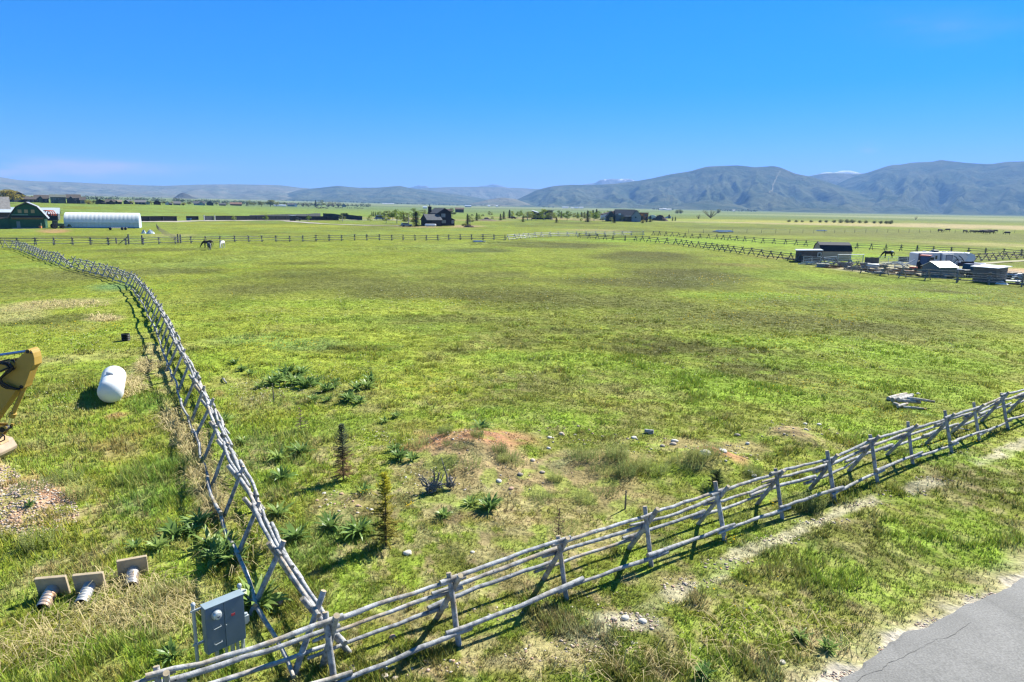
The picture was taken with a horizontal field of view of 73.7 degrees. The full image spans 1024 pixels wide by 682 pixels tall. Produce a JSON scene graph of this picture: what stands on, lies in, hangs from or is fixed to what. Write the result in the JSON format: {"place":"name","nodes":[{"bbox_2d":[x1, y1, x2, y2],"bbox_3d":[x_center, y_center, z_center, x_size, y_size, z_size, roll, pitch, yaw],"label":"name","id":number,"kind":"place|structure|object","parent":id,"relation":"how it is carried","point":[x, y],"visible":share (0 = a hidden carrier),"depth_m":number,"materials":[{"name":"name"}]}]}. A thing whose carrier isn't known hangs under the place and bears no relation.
{"place":"outdoors","nodes":[
{"label":"outdoors","id":0,"kind":"place"},
{"bbox_2d":[0,177,310,199],"bbox_3d":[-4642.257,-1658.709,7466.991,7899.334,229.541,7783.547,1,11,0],"label":"hills","id":1,"kind":"structure","parent":0,"point":[239,191],"depth_m":6662.64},
{"bbox_2d":[141,220,258,221],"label":"gravel road","id":2,"kind":"structure","parent":0,"point":[199,220],"depth_m":324.21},
{"bbox_2d":[279,186,486,204],"bbox_3d":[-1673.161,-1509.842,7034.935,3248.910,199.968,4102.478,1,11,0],"label":"hills","id":3,"kind":"structure","parent":0,"point":[397,194],"depth_m":6360.70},
{"bbox_2d":[0,298,873,681],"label":"dry grass","id":4,"kind":"structure","parent":0,"point":[146,370],"depth_m":15.40,"materials":[{"name":"plant"}]},
{"bbox_2d":[420,187,538,199],"bbox_3d":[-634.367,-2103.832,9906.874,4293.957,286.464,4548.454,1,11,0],"label":"hills","id":5,"kind":"structure","parent":0,"point":[487,193],"depth_m":9838.21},
{"bbox_2d":[470,198,529,205],"bbox_3d":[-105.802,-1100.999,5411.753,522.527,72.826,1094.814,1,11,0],"label":"hills","id":6,"kind":"structure","parent":0,"point":[503,202],"depth_m":5292.28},
{"bbox_2d":[0,195,1023,681],"bbox_3d":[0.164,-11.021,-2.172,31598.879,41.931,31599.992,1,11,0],"label":"ground","id":7,"kind":"structure","parent":0,"point":[778,227],"depth_m":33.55,"materials":[{"name":"green plant"}]},
{"bbox_2d":[0,197,12,217],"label":"barn","id":8,"kind":"structure","parent":7,"relation":"on","point":[5,209],"depth_m":264.63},
{"bbox_2d":[0,189,24,200],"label":"broad tree","id":9,"kind":"object","parent":7,"relation":"on","point":[6,192],"visible":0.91,"depth_m":458.78,"materials":[{"name":"green plant"}]},
{"bbox_2d":[0,347,41,458],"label":"excavator","id":10,"kind":"object","parent":7,"relation":"on","point":[17,376],"visible":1,"depth_m":22.90,"materials":[{"name":"yellow metal"}]},
{"bbox_2d":[0,202,48,228],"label":"barn","id":11,"kind":"structure","parent":7,"relation":"on","point":[26,215],"depth_m":214.93,"materials":[{"name":"wood"}]},
{"bbox_2d":[7,473,59,494],"bbox_3d":[-14.344,4.221,20.502,1.218,0.364,1.265,4,12,17],"label":"weed clump","id":12,"kind":"object","parent":7,"relation":"on","point":[38,482],"visible":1,"depth_m":20.49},
{"bbox_2d":[16,524,56,553],"bbox_3d":[-12.507,5.141,17.986,0.934,0.649,1.029,3,11,10],"label":"weed clump","id":13,"kind":"object","parent":7,"relation":"on","point":[47,538],"visible":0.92,"depth_m":17.96,"materials":[{"name":"plant"}]},
{"bbox_2d":[34,575,70,608],"bbox_3d":[-10.543,5.736,15.517,0.642,0.625,0.746,-2,11,-12],"label":"pipe pad","id":14,"kind":"object","parent":7,"relation":"on","point":[49,587],"visible":0.89,"depth_m":15.63,"materials":[{"name":"concrete"}]},
{"bbox_2d":[49,194,65,202],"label":"house","id":15,"kind":"structure","parent":7,"relation":"on","point":[57,198],"depth_m":492.00,"materials":[{"name":"green"}]},
{"bbox_2d":[45,465,84,484],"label":"weed clump","id":16,"kind":"object","parent":7,"relation":"on","point":[72,477],"visible":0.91,"depth_m":21.40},
{"bbox_2d":[65,194,80,203],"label":"house","id":17,"kind":"structure","parent":7,"relation":"on","point":[72,198],"depth_m":498.67,"materials":[{"name":"grey"}]},
{"bbox_2d":[57,475,95,501],"bbox_3d":[-13.167,4.385,20.622,1.115,0.703,1.011,-4,12,-24],"label":"weed clump","id":18,"kind":"object","parent":7,"relation":"on","point":[78,490],"visible":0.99,"depth_m":20.56,"materials":[{"name":"plant"}]},
{"bbox_2d":[72,571,106,603],"bbox_3d":[-9.768,5.711,15.654,0.638,0.623,0.739,-2,11,-13],"label":"pipe pad","id":19,"kind":"object","parent":7,"relation":"on","point":[83,580],"visible":0.81,"depth_m":15.77,"materials":[{"name":"concrete"}]},
{"bbox_2d":[64,212,141,227],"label":"greenhouse","id":20,"kind":"object","parent":7,"relation":"on","point":[96,220],"visible":0.98,"depth_m":226.13,"materials":[{"name":"plastic"}]},
{"bbox_2d":[97,366,125,402],"bbox_3d":[-18.700,1.997,31.916,1.081,1.276,3.700,-5,12,-27],"label":"gas tank","id":21,"kind":"object","parent":7,"relation":"on","point":[111,387],"visible":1,"depth_m":30.58,"materials":[{"name":"white paint"}]},
{"bbox_2d":[116,555,148,587],"bbox_3d":[-9.091,5.573,16.337,0.642,0.629,0.733,-4,12,-25],"label":"pipe pad","id":22,"kind":"object","parent":7,"relation":"on","point":[132,566],"visible":0.77,"depth_m":16.43,"materials":[{"name":"concrete"}]},
{"bbox_2d":[122,537,143,549],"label":"broadleaf plant","id":23,"kind":"object","parent":7,"relation":"on","point":[134,544],"visible":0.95,"depth_m":17.89,"materials":[{"name":"green plant"}]},
{"bbox_2d":[144,532,173,554],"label":"broadleaf plant","id":24,"kind":"object","parent":7,"relation":"on","point":[157,544],"visible":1,"depth_m":17.79,"materials":[{"name":"green plant"}]},
{"bbox_2d":[141,216,176,220],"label":"screen fence","id":25,"kind":"object","parent":7,"relation":"on","point":[158,218],"visible":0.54,"depth_m":307.17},
{"bbox_2d":[153,636,185,665],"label":"broadleaf plant","id":26,"kind":"object","parent":7,"relation":"on","point":[171,645],"visible":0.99,"depth_m":13.73,"materials":[{"name":"green plant"}]},
{"bbox_2d":[155,516,190,540],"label":"broadleaf plant","id":27,"kind":"object","parent":7,"relation":"on","point":[170,527],"visible":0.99,"depth_m":18.61,"materials":[{"name":"green plant"}]},
{"bbox_2d":[2,239,351,678],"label":"buck rail fence","id":28,"kind":"object","parent":7,"relation":"on","point":[309,600],"visible":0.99,"depth_m":20.91,"materials":[{"name":"wood"}]},
{"bbox_2d":[180,521,204,539],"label":"broadleaf plant","id":29,"kind":"object","parent":7,"relation":"on","point":[191,531],"visible":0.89,"depth_m":18.78,"materials":[{"name":"green plant"}]},
{"bbox_2d":[176,507,215,529],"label":"broadleaf plant","id":30,"kind":"object","parent":7,"relation":"on","point":[197,520],"visible":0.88,"depth_m":19.17,"materials":[{"name":"green plant"}]},
{"bbox_2d":[184,524,224,551],"bbox_3d":[-8.066,5.230,18.127,1.115,0.511,1.155,0,11,-5],"label":"broadleaf plant","id":31,"kind":"object","parent":7,"relation":"on","point":[206,540],"visible":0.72,"depth_m":18.03,"materials":[{"name":"green plant"}]},
{"bbox_2d":[196,536,236,574],"bbox_3d":[-7.460,5.356,17.420,1.070,0.553,1.335,-9,15,-42],"label":"broadleaf plant","id":32,"kind":"object","parent":7,"relation":"on","point":[210,554],"visible":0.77,"depth_m":17.46,"materials":[{"name":"green plant"}]},
{"bbox_2d":[190,583,248,668],"bbox_3d":[-5.658,5.725,13.404,0.412,1.605,1.092,11,15,42],"label":"electric meter box","id":33,"kind":"object","parent":7,"relation":"on","point":[225,618],"visible":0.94,"depth_m":13.27,"materials":[{"name":"metal"}]},
{"bbox_2d":[205,603,225,654],"bbox_3d":[-5.722,5.556,13.183,0.012,0.960,0.350,11,15,42],"label":"door","id":34,"kind":"structure","parent":33,"relation":"in","point":[213,636],"depth_m":13.18,"materials":[{"name":"grey metal"}]},
{"bbox_2d":[224,595,245,646],"bbox_3d":[-5.450,5.508,13.448,0.036,0.960,0.388,11,15,42],"label":"door","id":35,"kind":"structure","parent":33,"relation":"in","point":[234,614],"depth_m":13.44,"materials":[{"name":"grey metal"}]},
{"bbox_2d":[206,529,248,550],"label":"broadleaf plant","id":36,"kind":"object","parent":7,"relation":"on","point":[234,539],"visible":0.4,"depth_m":18.05,"materials":[{"name":"green plant"}]},
{"bbox_2d":[211,540,255,572],"bbox_3d":[-7.042,5.361,17.260,1.082,0.592,1.110,1,11,2],"label":"broadleaf plant","id":37,"kind":"object","parent":7,"relation":"on","point":[227,555],"visible":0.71,"depth_m":17.22,"materials":[{"name":"green plant"}]},
{"bbox_2d":[0,234,505,244],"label":"buck rail fence","id":38,"kind":"object","parent":7,"relation":"on","point":[234,240],"visible":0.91,"depth_m":156.02,"materials":[{"name":"wood"}]},
{"bbox_2d":[233,574,290,617],"bbox_3d":[-5.774,5.738,15.440,1.548,0.652,1.303,2,11,4],"label":"broadleaf plant","id":39,"kind":"object","parent":7,"relation":"on","point":[268,600],"visible":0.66,"depth_m":15.47,"materials":[{"name":"green plant"}]},
{"bbox_2d":[262,374,283,385],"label":"broadleaf plant","id":40,"kind":"object","parent":7,"relation":"on","point":[271,381],"visible":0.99,"depth_m":34.46,"materials":[{"name":"green plant"}]},
{"bbox_2d":[265,444,288,460],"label":"broadleaf plant","id":41,"kind":"object","parent":7,"relation":"on","point":[279,455],"visible":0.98,"depth_m":24.41,"materials":[{"name":"green plant"}]},
{"bbox_2d":[215,216,338,219],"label":"screen fence","id":42,"kind":"object","parent":7,"relation":"on","point":[276,217],"visible":0.62,"depth_m":360.23,"materials":[{"name":"black"}]},
{"bbox_2d":[264,499,295,518],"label":"broadleaf plant","id":43,"kind":"object","parent":7,"relation":"on","point":[280,510],"visible":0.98,"depth_m":19.96,"materials":[{"name":"green plant"}]},
{"bbox_2d":[264,465,297,480],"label":"broadleaf plant","id":44,"kind":"object","parent":7,"relation":"on","point":[280,474],"visible":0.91,"depth_m":22.56,"materials":[{"name":"green plant"}]},
{"bbox_2d":[249,213,320,215],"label":"screen fence","id":45,"kind":"object","parent":7,"relation":"on","point":[315,214],"visible":0.5,"depth_m":415.12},
{"bbox_2d":[281,372,304,385],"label":"broadleaf plant","id":46,"kind":"object","parent":7,"relation":"on","point":[290,376],"visible":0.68,"depth_m":34.51,"materials":[{"name":"green plant"}]},
{"bbox_2d":[278,521,311,546],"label":"broadleaf plant","id":47,"kind":"object","parent":7,"relation":"on","point":[292,533],"visible":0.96,"depth_m":18.50,"materials":[{"name":"green plant"}]},
{"bbox_2d":[284,439,316,455],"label":"broadleaf plant","id":48,"kind":"object","parent":7,"relation":"on","point":[297,446],"visible":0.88,"depth_m":25.09,"materials":[{"name":"green plant"}]},
{"bbox_2d":[292,374,318,387],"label":"broadleaf plant","id":49,"kind":"object","parent":7,"relation":"on","point":[307,382],"visible":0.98,"depth_m":33.89,"materials":[{"name":"green plant"}]},
{"bbox_2d":[313,511,345,535],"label":"broadleaf plant","id":50,"kind":"object","parent":7,"relation":"on","point":[327,520],"visible":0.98,"depth_m":19.41,"materials":[{"name":"green plant"}]},
{"bbox_2d":[323,213,361,219],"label":"screen fence","id":51,"kind":"object","parent":7,"relation":"on","point":[354,217],"visible":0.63,"depth_m":423.37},
{"bbox_2d":[331,423,355,480],"bbox_3d":[-5.545,3.666,22.481,0.894,2.021,1.134,1,11,0],"label":"young spruce","id":52,"kind":"object","parent":7,"relation":"on","point":[342,458],"visible":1,"depth_m":22.41,"materials":[{"name":"green plant"}]},
{"bbox_2d":[338,389,358,401],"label":"broadleaf plant","id":53,"kind":"object","parent":7,"relation":"on","point":[348,396],"visible":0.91,"depth_m":31.57,"materials":[{"name":"green plant"}]},
{"bbox_2d":[337,514,377,540],"bbox_3d":[-4.303,5.104,18.941,1.116,0.595,1.088,1,11,1],"label":"broadleaf plant","id":54,"kind":"object","parent":7,"relation":"on","point":[353,529],"visible":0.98,"depth_m":18.91,"materials":[{"name":"green plant"}]},
{"bbox_2d":[365,471,404,547],"bbox_3d":[-3.358,4.512,18.225,0.932,2.143,1.146,6,12,26],"label":"young spruce","id":55,"kind":"object","parent":7,"relation":"on","point":[386,528],"visible":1,"depth_m":18.18,"materials":[{"name":"green plant"}]},
{"bbox_2d":[390,446,407,461],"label":"broadleaf plant","id":56,"kind":"object","parent":7,"relation":"on","point":[399,455],"visible":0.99,"depth_m":24.23,"materials":[{"name":"green plant"}]},
{"bbox_2d":[66,195,756,211],"bbox_3d":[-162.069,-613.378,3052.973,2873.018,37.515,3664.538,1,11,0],"label":"tree belt","id":57,"kind":"object","parent":7,"relation":"on","point":[218,200],"visible":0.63,"depth_m":1709.21,"materials":[{"name":"plant"}]},
{"bbox_2d":[418,467,445,494],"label":"bare shrub","id":58,"kind":"object","parent":7,"relation":"on","point":[434,485],"visible":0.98,"depth_m":21.59,"materials":[{"name":"plant"}]},
{"bbox_2d":[420,205,454,225],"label":"house","id":59,"kind":"structure","parent":7,"relation":"on","point":[439,216],"depth_m":311.86,"materials":[{"name":"black"}]},
{"bbox_2d":[434,505,453,519],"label":"broadleaf plant","id":60,"kind":"object","parent":7,"relation":"on","point":[443,513],"visible":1,"depth_m":20.06,"materials":[{"name":"green plant"}]},
{"bbox_2d":[436,424,453,435],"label":"weed clump","id":61,"kind":"object","parent":7,"relation":"on","point":[447,431],"visible":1,"depth_m":25.88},
{"bbox_2d":[441,458,457,487],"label":"bare shrub","id":62,"kind":"object","parent":7,"relation":"on","point":[450,484],"visible":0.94,"depth_m":21.86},
{"bbox_2d":[454,453,484,470],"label":"weed clump","id":63,"kind":"object","parent":7,"relation":"on","point":[473,462],"visible":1,"depth_m":23.32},
{"bbox_2d":[468,419,494,428],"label":"broadleaf plant","id":64,"kind":"object","parent":7,"relation":"on","point":[484,425],"visible":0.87,"depth_m":27.28,"materials":[{"name":"green plant"}]},
{"bbox_2d":[475,491,504,512],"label":"broadleaf plant","id":65,"kind":"object","parent":7,"relation":"on","point":[488,503],"visible":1,"depth_m":20.59,"materials":[{"name":"green plant"}]},
{"bbox_2d":[0,388,995,679],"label":"gravel","id":66,"kind":"structure","parent":7,"relation":"on","point":[20,486],"depth_m":19.38,"materials":[{"name":"gravel"}]},
{"bbox_2d":[491,439,507,454],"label":"weed clump","id":67,"kind":"object","parent":7,"relation":"on","point":[502,448],"visible":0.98,"depth_m":24.37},
{"bbox_2d":[9,272,993,481],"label":"white seed heads","id":68,"kind":"object","parent":7,"relation":"on","point":[586,353],"visible":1,"depth_m":50.46,"materials":[{"name":"plant"}]},
{"bbox_2d":[15,274,1018,624],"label":"yellow flowers","id":69,"kind":"object","parent":7,"relation":"on","point":[651,344],"visible":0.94,"depth_m":45.12,"materials":[{"name":"plant"}]},
{"bbox_2d":[529,488,554,504],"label":"weed clump","id":70,"kind":"object","parent":7,"relation":"on","point":[541,498],"visible":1,"depth_m":21.34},
{"bbox_2d":[547,469,563,482],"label":"weed clump","id":71,"kind":"object","parent":7,"relation":"on","point":[557,477],"visible":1,"depth_m":22.83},
{"bbox_2d":[546,518,583,540],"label":"weed clump","id":72,"kind":"object","parent":7,"relation":"on","point":[571,531],"visible":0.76,"depth_m":19.18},
{"bbox_2d":[506,231,644,239],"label":"buck rail fence","id":73,"kind":"object","parent":7,"relation":"on","point":[549,233],"visible":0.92,"depth_m":215.01,"materials":[{"name":"wood"}]},
{"bbox_2d":[134,389,1023,681],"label":"buck rail fence","id":74,"kind":"object","parent":7,"relation":"on","point":[330,625],"visible":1,"depth_m":16.26,"materials":[{"name":"wood"}]},
{"bbox_2d":[566,443,598,462],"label":"weed clump","id":75,"kind":"object","parent":7,"relation":"on","point":[577,456],"visible":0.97,"depth_m":24.54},
{"bbox_2d":[573,488,598,504],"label":"weed clump","id":76,"kind":"object","parent":7,"relation":"on","point":[579,498],"visible":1,"depth_m":21.44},
{"bbox_2d":[582,442,619,461],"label":"weed clump","id":77,"kind":"object","parent":7,"relation":"on","point":[606,455],"visible":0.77,"depth_m":24.58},
{"bbox_2d":[604,439,630,460],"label":"weed clump","id":78,"kind":"object","parent":7,"relation":"on","point":[615,453],"visible":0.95,"depth_m":24.35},
{"bbox_2d":[605,209,641,221],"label":"house","id":79,"kind":"structure","parent":7,"relation":"on","point":[633,215],"depth_m":476.48,"materials":[{"name":"grey"}]},
{"bbox_2d":[613,460,638,477],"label":"weed clump","id":80,"kind":"object","parent":7,"relation":"on","point":[631,472],"visible":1,"depth_m":23.17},
{"bbox_2d":[619,451,651,469],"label":"weed clump","id":81,"kind":"object","parent":7,"relation":"on","point":[642,461],"visible":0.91,"depth_m":23.84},
{"bbox_2d":[639,458,670,474],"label":"weed clump","id":82,"kind":"object","parent":7,"relation":"on","point":[657,468],"visible":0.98,"depth_m":23.53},
{"bbox_2d":[666,448,708,469],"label":"weed clump","id":83,"kind":"object","parent":7,"relation":"on","point":[683,460],"visible":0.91,"depth_m":23.86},
{"bbox_2d":[577,233,813,263],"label":"buck rail fence","id":84,"kind":"object","parent":7,"relation":"on","point":[675,239],"visible":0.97,"depth_m":155.47,"materials":[{"name":"wood"}]},
{"bbox_2d":[686,442,710,461],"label":"weed clump","id":85,"kind":"object","parent":7,"relation":"on","point":[694,453],"visible":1,"depth_m":23.95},
{"bbox_2d":[692,659,716,680],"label":"broadleaf plant","id":86,"kind":"object","parent":7,"relation":"on","point":[706,670],"visible":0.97,"depth_m":13.50,"materials":[{"name":"green plant"}]},
{"bbox_2d":[708,469,723,487],"bbox_3d":[6.707,4.535,22.456,0.675,0.682,0.622,1,11,0],"label":"juniper","id":87,"kind":"object","parent":7,"relation":"on","point":[716,473],"visible":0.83,"depth_m":22.42,"materials":[{"name":"green plant"}]},
{"bbox_2d":[726,508,764,529],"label":"weed clump","id":88,"kind":"object","parent":7,"relation":"on","point":[731,516],"visible":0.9,"depth_m":20.04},
{"bbox_2d":[744,462,762,477],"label":"weed clump","id":89,"kind":"object","parent":7,"relation":"on","point":[756,472],"visible":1,"depth_m":23.43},
{"bbox_2d":[781,491,811,510],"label":"weed clump","id":90,"kind":"object","parent":7,"relation":"on","point":[788,501],"visible":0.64,"depth_m":21.27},
{"bbox_2d":[789,625,813,645],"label":"broadleaf plant","id":91,"kind":"object","parent":7,"relation":"on","point":[801,634],"visible":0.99,"depth_m":14.70,"materials":[{"name":"green plant"}]},
{"bbox_2d":[795,249,822,262],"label":"shed","id":92,"kind":"structure","parent":7,"relation":"on","point":[816,254],"depth_m":121.65,"materials":[{"name":"grey"}]},
{"bbox_2d":[795,486,828,512],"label":"weed clump","id":93,"kind":"object","parent":7,"relation":"on","point":[813,506],"visible":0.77,"depth_m":21.07,"materials":[{"name":"plant"}]},
{"bbox_2d":[816,634,840,656],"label":"broadleaf plant","id":94,"kind":"object","parent":7,"relation":"on","point":[829,645],"visible":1,"depth_m":14.29,"materials":[{"name":"green plant"}]},
{"bbox_2d":[813,242,852,260],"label":"shed","id":95,"kind":"structure","parent":7,"relation":"on","point":[830,249],"depth_m":127.36,"materials":[{"name":"black"}]},
{"bbox_2d":[652,231,1023,256],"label":"buck rail fence","id":96,"kind":"object","parent":7,"relation":"on","point":[872,248],"visible":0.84,"depth_m":181.06,"materials":[{"name":"wood"}]},
{"bbox_2d":[688,229,1014,232],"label":"wire fence","id":97,"kind":"object","parent":7,"relation":"on","point":[866,230],"visible":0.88,"depth_m":293.33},
{"bbox_2d":[819,256,1023,286],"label":"buck rail fence","id":98,"kind":"object","parent":7,"relation":"on","point":[958,274],"visible":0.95,"depth_m":91.67,"materials":[{"name":"wood"}]},
{"bbox_2d":[916,255,931,268],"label":"tractor","id":99,"kind":"object","parent":7,"relation":"on","point":[924,259],"visible":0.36,"depth_m":108.75,"materials":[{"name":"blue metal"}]},
{"bbox_2d":[920,261,958,277],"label":"shed","id":100,"kind":"structure","parent":7,"relation":"on","point":[949,266],"depth_m":97.13,"materials":[{"name":"wood"}]},
{"bbox_2d":[908,250,975,265],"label":"travel trailer","id":101,"kind":"object","parent":7,"relation":"on","point":[952,257],"visible":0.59,"depth_m":110.34,"materials":[{"name":"silver metal"}]},
{"bbox_2d":[956,263,978,276],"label":"pickup truck","id":102,"kind":"object","parent":7,"relation":"on","point":[966,267],"visible":0.45,"depth_m":98.79,"materials":[{"name":"blue paint"}]},
{"bbox_2d":[970,264,1012,282],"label":"shed","id":103,"kind":"structure","parent":7,"relation":"on","point":[988,268],"depth_m":89.96,"materials":[{"name":"wood"}]},
{"bbox_2d":[972,251,1023,260],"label":"buck rail fence","id":104,"kind":"object","parent":7,"relation":"on","point":[1003,256],"visible":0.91,"depth_m":136.20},
{"bbox_2d":[0,0,1023,188],"label":"sky","id":105,"kind":"structure","parent":0,"point":[531,94],"materials":[{"name":"blue"}]},
{"bbox_2d":[583,179,634,184],"bbox_3d":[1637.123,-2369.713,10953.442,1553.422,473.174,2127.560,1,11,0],"label":"mountain","id":106,"kind":"structure","parent":0,"point":[608,181],"depth_m":11030.21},
{"bbox_2d":[666,201,749,210],"bbox_3d":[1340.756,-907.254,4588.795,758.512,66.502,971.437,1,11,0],"label":"hills","id":107,"kind":"structure","parent":0,"point":[710,205],"depth_m":4492.21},
{"bbox_2d":[512,165,907,213],"bbox_3d":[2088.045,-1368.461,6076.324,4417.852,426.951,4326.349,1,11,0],"label":"hills","id":108,"kind":"structure","parent":0,"point":[750,188],"depth_m":5744.39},
{"bbox_2d":[780,208,846,212],"bbox_3d":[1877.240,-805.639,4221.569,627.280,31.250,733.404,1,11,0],"label":"hills","id":109,"kind":"structure","parent":0,"point":[815,210],"depth_m":4147.11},
{"bbox_2d":[810,173,863,184],"bbox_3d":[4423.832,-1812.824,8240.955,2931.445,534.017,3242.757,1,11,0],"label":"hills","id":110,"kind":"structure","parent":0,"point":[835,178],"depth_m":8507.02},
{"bbox_2d":[836,160,1023,215],"bbox_3d":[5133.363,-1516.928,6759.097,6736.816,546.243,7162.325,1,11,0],"label":"hills","id":111,"kind":"structure","parent":0,"point":[942,187],"depth_m":5832.78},
{"bbox_2d":[838,578,1023,681],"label":"road","id":112,"kind":"structure","parent":0,"point":[986,644],"depth_m":14.27,"materials":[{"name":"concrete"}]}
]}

